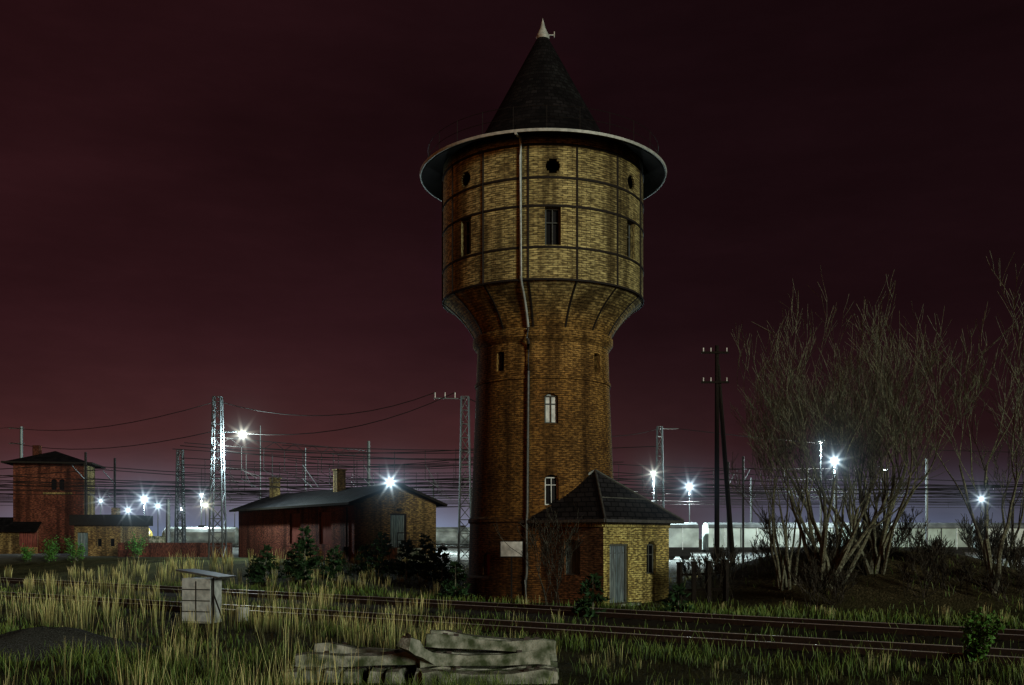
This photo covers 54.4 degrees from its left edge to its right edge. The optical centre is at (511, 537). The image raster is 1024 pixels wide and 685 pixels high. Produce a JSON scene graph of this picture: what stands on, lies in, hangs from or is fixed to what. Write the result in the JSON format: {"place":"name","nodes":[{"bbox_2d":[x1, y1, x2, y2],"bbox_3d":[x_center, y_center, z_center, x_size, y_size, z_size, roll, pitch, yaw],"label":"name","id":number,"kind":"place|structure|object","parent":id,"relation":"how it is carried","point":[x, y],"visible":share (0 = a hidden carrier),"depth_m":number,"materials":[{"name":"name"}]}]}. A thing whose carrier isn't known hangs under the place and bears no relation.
{"place":"outdoors","nodes":[
{"label":"outdoors","id":0,"kind":"place"},
{"bbox_2d":[0,539,1023,684],"bbox_3d":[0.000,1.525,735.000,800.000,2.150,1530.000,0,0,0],"label":"ground","id":1,"kind":"structure","parent":0,"point":[886,590],"depth_m":34.27,"materials":[{"name":"soil"}]},
{"bbox_2d":[0,517,41,553],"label":"red building","id":2,"kind":"structure","parent":1,"relation":"on","point":[14,536],"depth_m":91.78,"materials":[{"name":"brick"}]},
{"bbox_2d":[1,445,105,552],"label":"signal building","id":3,"kind":"structure","parent":1,"relation":"on","point":[51,513],"depth_m":93.71,"materials":[{"name":"red brick"}]},
{"bbox_2d":[0,626,172,661],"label":"gravel heap","id":4,"kind":"object","parent":1,"relation":"on","point":[21,641],"visible":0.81,"depth_m":21.93,"materials":[{"name":"grey gravel"}]},
{"bbox_2d":[69,508,152,555],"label":"yellow shed","id":5,"kind":"structure","parent":1,"relation":"on","point":[101,535],"depth_m":79.75,"materials":[{"name":"brick"}]},
{"bbox_2d":[118,543,231,556],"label":"wall","id":6,"kind":"structure","parent":1,"relation":"on","point":[167,549],"depth_m":76.55,"materials":[{"name":"red brick"}]},
{"bbox_2d":[176,569,235,623],"bbox_3d":[-9.301,1.815,30.436,1.610,1.689,0.950,0,0,18],"label":"relay cabinet","id":7,"kind":"object","parent":1,"relation":"on","point":[200,594],"visible":0.84,"depth_m":30.22,"materials":[{"name":"metal"}]},
{"bbox_2d":[236,607,249,621],"bbox_3d":[-8.350,2.385,30.900,0.390,0.430,0.400,0,0,0],"label":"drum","id":8,"kind":"object","parent":1,"relation":"on","point":[244,610],"visible":0.53,"depth_m":30.73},
{"bbox_2d":[149,525,469,547],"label":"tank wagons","id":9,"kind":"object","parent":1,"relation":"on","point":[447,537],"visible":0.04,"depth_m":147.69,"materials":[{"name":"metal"}]},
{"bbox_2d":[229,469,447,563],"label":"shed building","id":10,"kind":"structure","parent":1,"relation":"on","point":[350,521],"depth_m":63.04,"materials":[{"name":"red brick"}]},
{"bbox_2d":[287,630,558,684],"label":"stone slabs","id":11,"kind":"structure","parent":1,"relation":"on","point":[531,659],"depth_m":18.19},
{"bbox_2d":[243,526,693,616],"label":"bushes","id":12,"kind":"object","parent":1,"relation":"on","point":[258,572],"visible":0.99,"depth_m":49.62,"materials":[{"name":"green plant"}]},
{"bbox_2d":[500,541,522,602],"bbox_3d":[-0.020,1.410,38.985,0.930,2.580,0.100,0,0,0],"label":"tower sign","id":13,"kind":"object","parent":1,"relation":"on","point":[506,550],"visible":0.79,"depth_m":38.94,"materials":[{"name":"metal"}]},
{"bbox_2d":[0,577,1023,675],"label":"railroad tracks","id":14,"kind":"object","parent":1,"relation":"on","point":[878,630],"visible":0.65,"depth_m":27.38,"materials":[{"name":"brown metal"}]},
{"bbox_2d":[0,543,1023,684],"bbox_3d":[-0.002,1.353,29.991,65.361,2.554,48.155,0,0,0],"label":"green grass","id":15,"kind":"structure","parent":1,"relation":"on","point":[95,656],"depth_m":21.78,"materials":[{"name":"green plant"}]},
{"bbox_2d":[0,392,1023,567],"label":"yard mast wires","id":16,"kind":"object","parent":1,"relation":"on","point":[180,491],"visible":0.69,"depth_m":85.03,"materials":[{"name":"grey metal"}]},
{"bbox_2d":[100,433,981,510],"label":"lamp globes","id":17,"kind":"object","parent":16,"relation":"on","point":[242,434],"visible":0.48,"depth_m":149.86,"materials":[{"name":"white"}]},
{"bbox_2d":[0,546,1023,684],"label":"dry grass stems","id":18,"kind":"object","parent":1,"relation":"on","point":[275,621],"visible":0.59,"depth_m":28.84,"materials":[{"name":"beige plant"}]},
{"bbox_2d":[19,532,1009,662],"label":"green shrubs","id":19,"kind":"object","parent":1,"relation":"on","point":[973,644],"visible":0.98,"depth_m":22.68,"materials":[{"name":"green plant"}]},
{"bbox_2d":[493,502,584,605],"bbox_3d":[1.004,0.674,36.505,3.378,4.063,2.426,0,0,0],"label":"bare bush","id":20,"kind":"object","parent":1,"relation":"on","point":[547,547],"visible":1,"depth_m":36.31,"materials":[{"name":"brown plant"}]},
{"bbox_2d":[443,132,642,602],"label":"water tower","id":21,"kind":"structure","parent":1,"relation":"on","point":[570,441],"depth_m":40.13,"materials":[{"name":"brown brick"}]},
{"bbox_2d":[514,132,529,602],"bbox_3d":[0.407,-6.437,39.001,0.120,18.273,2.387,0,0,13],"label":"drainpipe","id":22,"kind":"object","parent":21,"relation":"attached to","point":[528,347],"visible":0.99,"depth_m":39.72,"materials":[{"name":"grey metal"}]},
{"bbox_2d":[419,19,666,200],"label":"tower roof","id":23,"kind":"structure","parent":21,"relation":"on","point":[543,95],"depth_m":41.21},
{"bbox_2d":[442,143,643,338],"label":"tower straps","id":24,"kind":"object","parent":21,"relation":"attached to","point":[576,178],"visible":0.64,"depth_m":39.45,"materials":[{"name":"black metal"}]},
{"bbox_2d":[519,469,684,606],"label":"annex building","id":25,"kind":"structure","parent":1,"relation":"on","point":[623,548],"depth_m":38.97,"materials":[{"name":"brick"}]},
{"bbox_2d":[679,552,718,582],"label":"bare brush","id":26,"kind":"object","parent":1,"relation":"on","point":[685,571],"visible":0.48,"depth_m":42.56,"materials":[{"name":"brown plant"}]},
{"bbox_2d":[676,559,729,603],"bbox_3d":[7.296,1.720,38.123,2.085,1.768,0.302,0,0,29],"label":"old fence","id":27,"kind":"object","parent":1,"relation":"on","point":[708,589],"visible":0.8,"depth_m":37.94,"materials":[{"name":"brown wood"}]},
{"bbox_2d":[690,538,742,601],"bbox_3d":[7.774,1.274,37.981,1.981,2.503,2.148,0,0,0],"label":"bare brush","id":28,"kind":"object","parent":1,"relation":"on","point":[716,565],"visible":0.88,"depth_m":38.10,"materials":[{"name":"brown plant"}]},
{"bbox_2d":[701,345,735,571],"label":"telegraph pole","id":29,"kind":"object","parent":1,"relation":"on","point":[718,397],"visible":0.92,"depth_m":46.94,"materials":[{"name":"brown wood"}]},
{"bbox_2d":[699,544,750,583],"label":"bare brush","id":30,"kind":"object","parent":1,"relation":"on","point":[733,562],"visible":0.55,"depth_m":40.19,"materials":[{"name":"brown plant"}]},
{"bbox_2d":[749,531,803,579],"bbox_3d":[10.494,0.728,39.666,2.376,1.976,1.432,0,0,0],"label":"bare brush","id":31,"kind":"object","parent":1,"relation":"on","point":[762,546],"visible":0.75,"depth_m":39.56,"materials":[{"name":"brown plant"}]},
{"bbox_2d":[752,506,808,555],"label":"bare brush","id":32,"kind":"object","parent":1,"relation":"on","point":[766,520],"visible":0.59,"depth_m":42.78,"materials":[{"name":"brown plant"}]},
{"bbox_2d":[724,304,857,590],"bbox_3d":[10.710,-3.482,38.065,5.108,11.035,5.296,0,0,0],"label":"bare tree","id":33,"kind":"object","parent":1,"relation":"on","point":[781,582],"visible":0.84,"depth_m":37.81,"materials":[{"name":"brown plant"}]},
{"bbox_2d":[790,556,844,605],"bbox_3d":[10.728,1.554,35.591,2.622,1.860,1.342,0,0,-16],"label":"bare brush","id":34,"kind":"object","parent":1,"relation":"on","point":[823,583],"visible":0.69,"depth_m":35.49,"materials":[{"name":"brown plant"}]},
{"bbox_2d":[786,559,860,609],"bbox_3d":[10.953,1.666,35.189,2.518,1.848,1.559,0,0,33],"label":"bare brush","id":35,"kind":"object","parent":1,"relation":"on","point":[842,584],"visible":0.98,"depth_m":35.04,"materials":[{"name":"brown plant"}]},
{"bbox_2d":[803,519,850,573],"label":"bare brush","id":36,"kind":"object","parent":1,"relation":"on","point":[844,541],"visible":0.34,"depth_m":38.10,"materials":[{"name":"brown plant"}]},
{"bbox_2d":[804,549,851,579],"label":"bare brush","id":37,"kind":"object","parent":1,"relation":"on","point":[818,561],"visible":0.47,"depth_m":37.67,"materials":[{"name":"brown plant"}]},
{"bbox_2d":[792,524,864,573],"bbox_3d":[12.037,0.673,37.671,2.504,2.330,2.296,0,0,0],"label":"bare brush","id":38,"kind":"object","parent":1,"relation":"on","point":[828,553],"visible":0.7,"depth_m":37.58,"materials":[{"name":"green plant"}]},
{"bbox_2d":[669,522,1023,558],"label":"freight wagons","id":39,"kind":"object","parent":1,"relation":"on","point":[683,540],"visible":0.24,"depth_m":117.09,"materials":[{"name":"metal"}]},
{"bbox_2d":[761,337,931,544],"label":"bare tree","id":40,"kind":"object","parent":1,"relation":"on","point":[848,477],"visible":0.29,"depth_m":43.62,"materials":[{"name":"brown plant"}]},
{"bbox_2d":[813,520,881,575],"bbox_3d":[13.106,0.296,38.223,3.114,2.343,1.999,0,0,0],"label":"bare brush","id":41,"kind":"object","parent":1,"relation":"on","point":[864,549],"visible":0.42,"depth_m":38.23,"materials":[{"name":"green plant"}]},
{"bbox_2d":[730,266,978,587],"bbox_3d":[12.217,-4.232,37.600,8.656,12.336,6.931,0,0,-18],"label":"bare tree","id":42,"kind":"object","parent":1,"relation":"on","point":[841,560],"visible":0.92,"depth_m":37.06,"materials":[{"name":"brown plant"}]},
{"bbox_2d":[842,513,876,537],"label":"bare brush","id":43,"kind":"object","parent":1,"relation":"on","point":[858,527],"visible":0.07,"depth_m":41.68,"materials":[{"name":"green plant"}]},
{"bbox_2d":[849,517,902,559],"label":"bare brush","id":44,"kind":"object","parent":1,"relation":"on","point":[879,534],"visible":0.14,"depth_m":39.23,"materials":[{"name":"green plant"}]},
{"bbox_2d":[859,531,896,552],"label":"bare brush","id":45,"kind":"object","parent":1,"relation":"on","point":[886,546],"visible":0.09,"depth_m":39.95,"materials":[{"name":"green plant"}]},
{"bbox_2d":[855,524,911,555],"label":"bare brush","id":46,"kind":"object","parent":1,"relation":"on","point":[894,543],"visible":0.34,"depth_m":38.58,"materials":[{"name":"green plant"}]},
{"bbox_2d":[872,512,904,549],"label":"bare brush","id":47,"kind":"object","parent":1,"relation":"on","point":[893,534],"visible":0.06,"depth_m":41.00,"materials":[{"name":"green plant"}]},
{"bbox_2d":[758,269,1023,574],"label":"bare tree","id":48,"kind":"object","parent":1,"relation":"on","point":[878,561],"visible":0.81,"depth_m":37.66,"materials":[{"name":"brown plant"}]},
{"bbox_2d":[876,508,930,556],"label":"bare brush","id":49,"kind":"object","parent":1,"relation":"on","point":[905,527],"visible":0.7,"depth_m":39.96,"materials":[{"name":"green plant"}]},
{"bbox_2d":[895,538,947,598],"bbox_3d":[14.767,1.101,35.434,1.968,2.192,1.737,0,0,0],"label":"bare brush","id":50,"kind":"object","parent":1,"relation":"on","point":[929,576],"visible":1,"depth_m":35.53,"materials":[{"name":"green plant"}]},
{"bbox_2d":[907,530,947,566],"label":"bare brush","id":51,"kind":"object","parent":1,"relation":"on","point":[920,550],"visible":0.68,"depth_m":38.55,"materials":[{"name":"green plant"}]},
{"bbox_2d":[900,529,955,562],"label":"bare brush","id":52,"kind":"object","parent":1,"relation":"on","point":[929,540],"visible":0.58,"depth_m":38.81,"materials":[{"name":"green plant"}]},
{"bbox_2d":[932,548,981,594],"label":"bare brush","id":53,"kind":"object","parent":1,"relation":"on","point":[963,569],"visible":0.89,"depth_m":36.01,"materials":[{"name":"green plant"}]},
{"bbox_2d":[899,250,1023,592],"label":"bare tree","id":54,"kind":"object","parent":1,"relation":"on","point":[985,546],"visible":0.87,"depth_m":36.60,"materials":[{"name":"brown plant"}]},
{"bbox_2d":[955,504,992,559],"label":"bare brush","id":55,"kind":"object","parent":1,"relation":"on","point":[973,538],"visible":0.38,"depth_m":41.55,"materials":[{"name":"brown plant"}]},
{"bbox_2d":[958,512,1009,565],"bbox_3d":[18.591,0.138,39.367,1.915,2.253,1.895,0,0,9],"label":"bare brush","id":56,"kind":"object","parent":1,"relation":"on","point":[994,539],"visible":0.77,"depth_m":39.33,"materials":[{"name":"brown plant"}]},
{"bbox_2d":[963,353,1023,568],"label":"bare tree","id":57,"kind":"object","parent":1,"relation":"on","point":[1012,516],"visible":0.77,"depth_m":43.67,"materials":[{"name":"brown plant"}]},
{"bbox_2d":[972,564,1023,604],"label":"bare brush","id":58,"kind":"object","parent":1,"relation":"on","point":[1004,580],"visible":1,"depth_m":35.20,"materials":[{"name":"brown plant"}]},
{"bbox_2d":[975,529,1023,568],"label":"bare brush","id":59,"kind":"object","parent":1,"relation":"on","point":[1011,538],"visible":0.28,"depth_m":41.92,"materials":[{"name":"brown plant"}]},
{"bbox_2d":[992,544,1023,578],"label":"bare brush","id":60,"kind":"object","parent":1,"relation":"on","point":[994,558],"visible":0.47,"depth_m":38.32,"materials":[{"name":"brown plant"}]},
{"bbox_2d":[993,534,1023,568],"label":"bare brush","id":61,"kind":"object","parent":1,"relation":"on","point":[1005,554],"visible":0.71,"depth_m":40.75,"materials":[{"name":"brown plant"}]},
{"bbox_2d":[1001,539,1023,589],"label":"bare brush","id":62,"kind":"object","parent":1,"relation":"on","point":[1017,558],"visible":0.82,"depth_m":35.82,"materials":[{"name":"brown plant"}]},
{"bbox_2d":[0,0,1023,538],"label":"sky","id":63,"kind":"structure","parent":0,"point":[200,200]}
]}

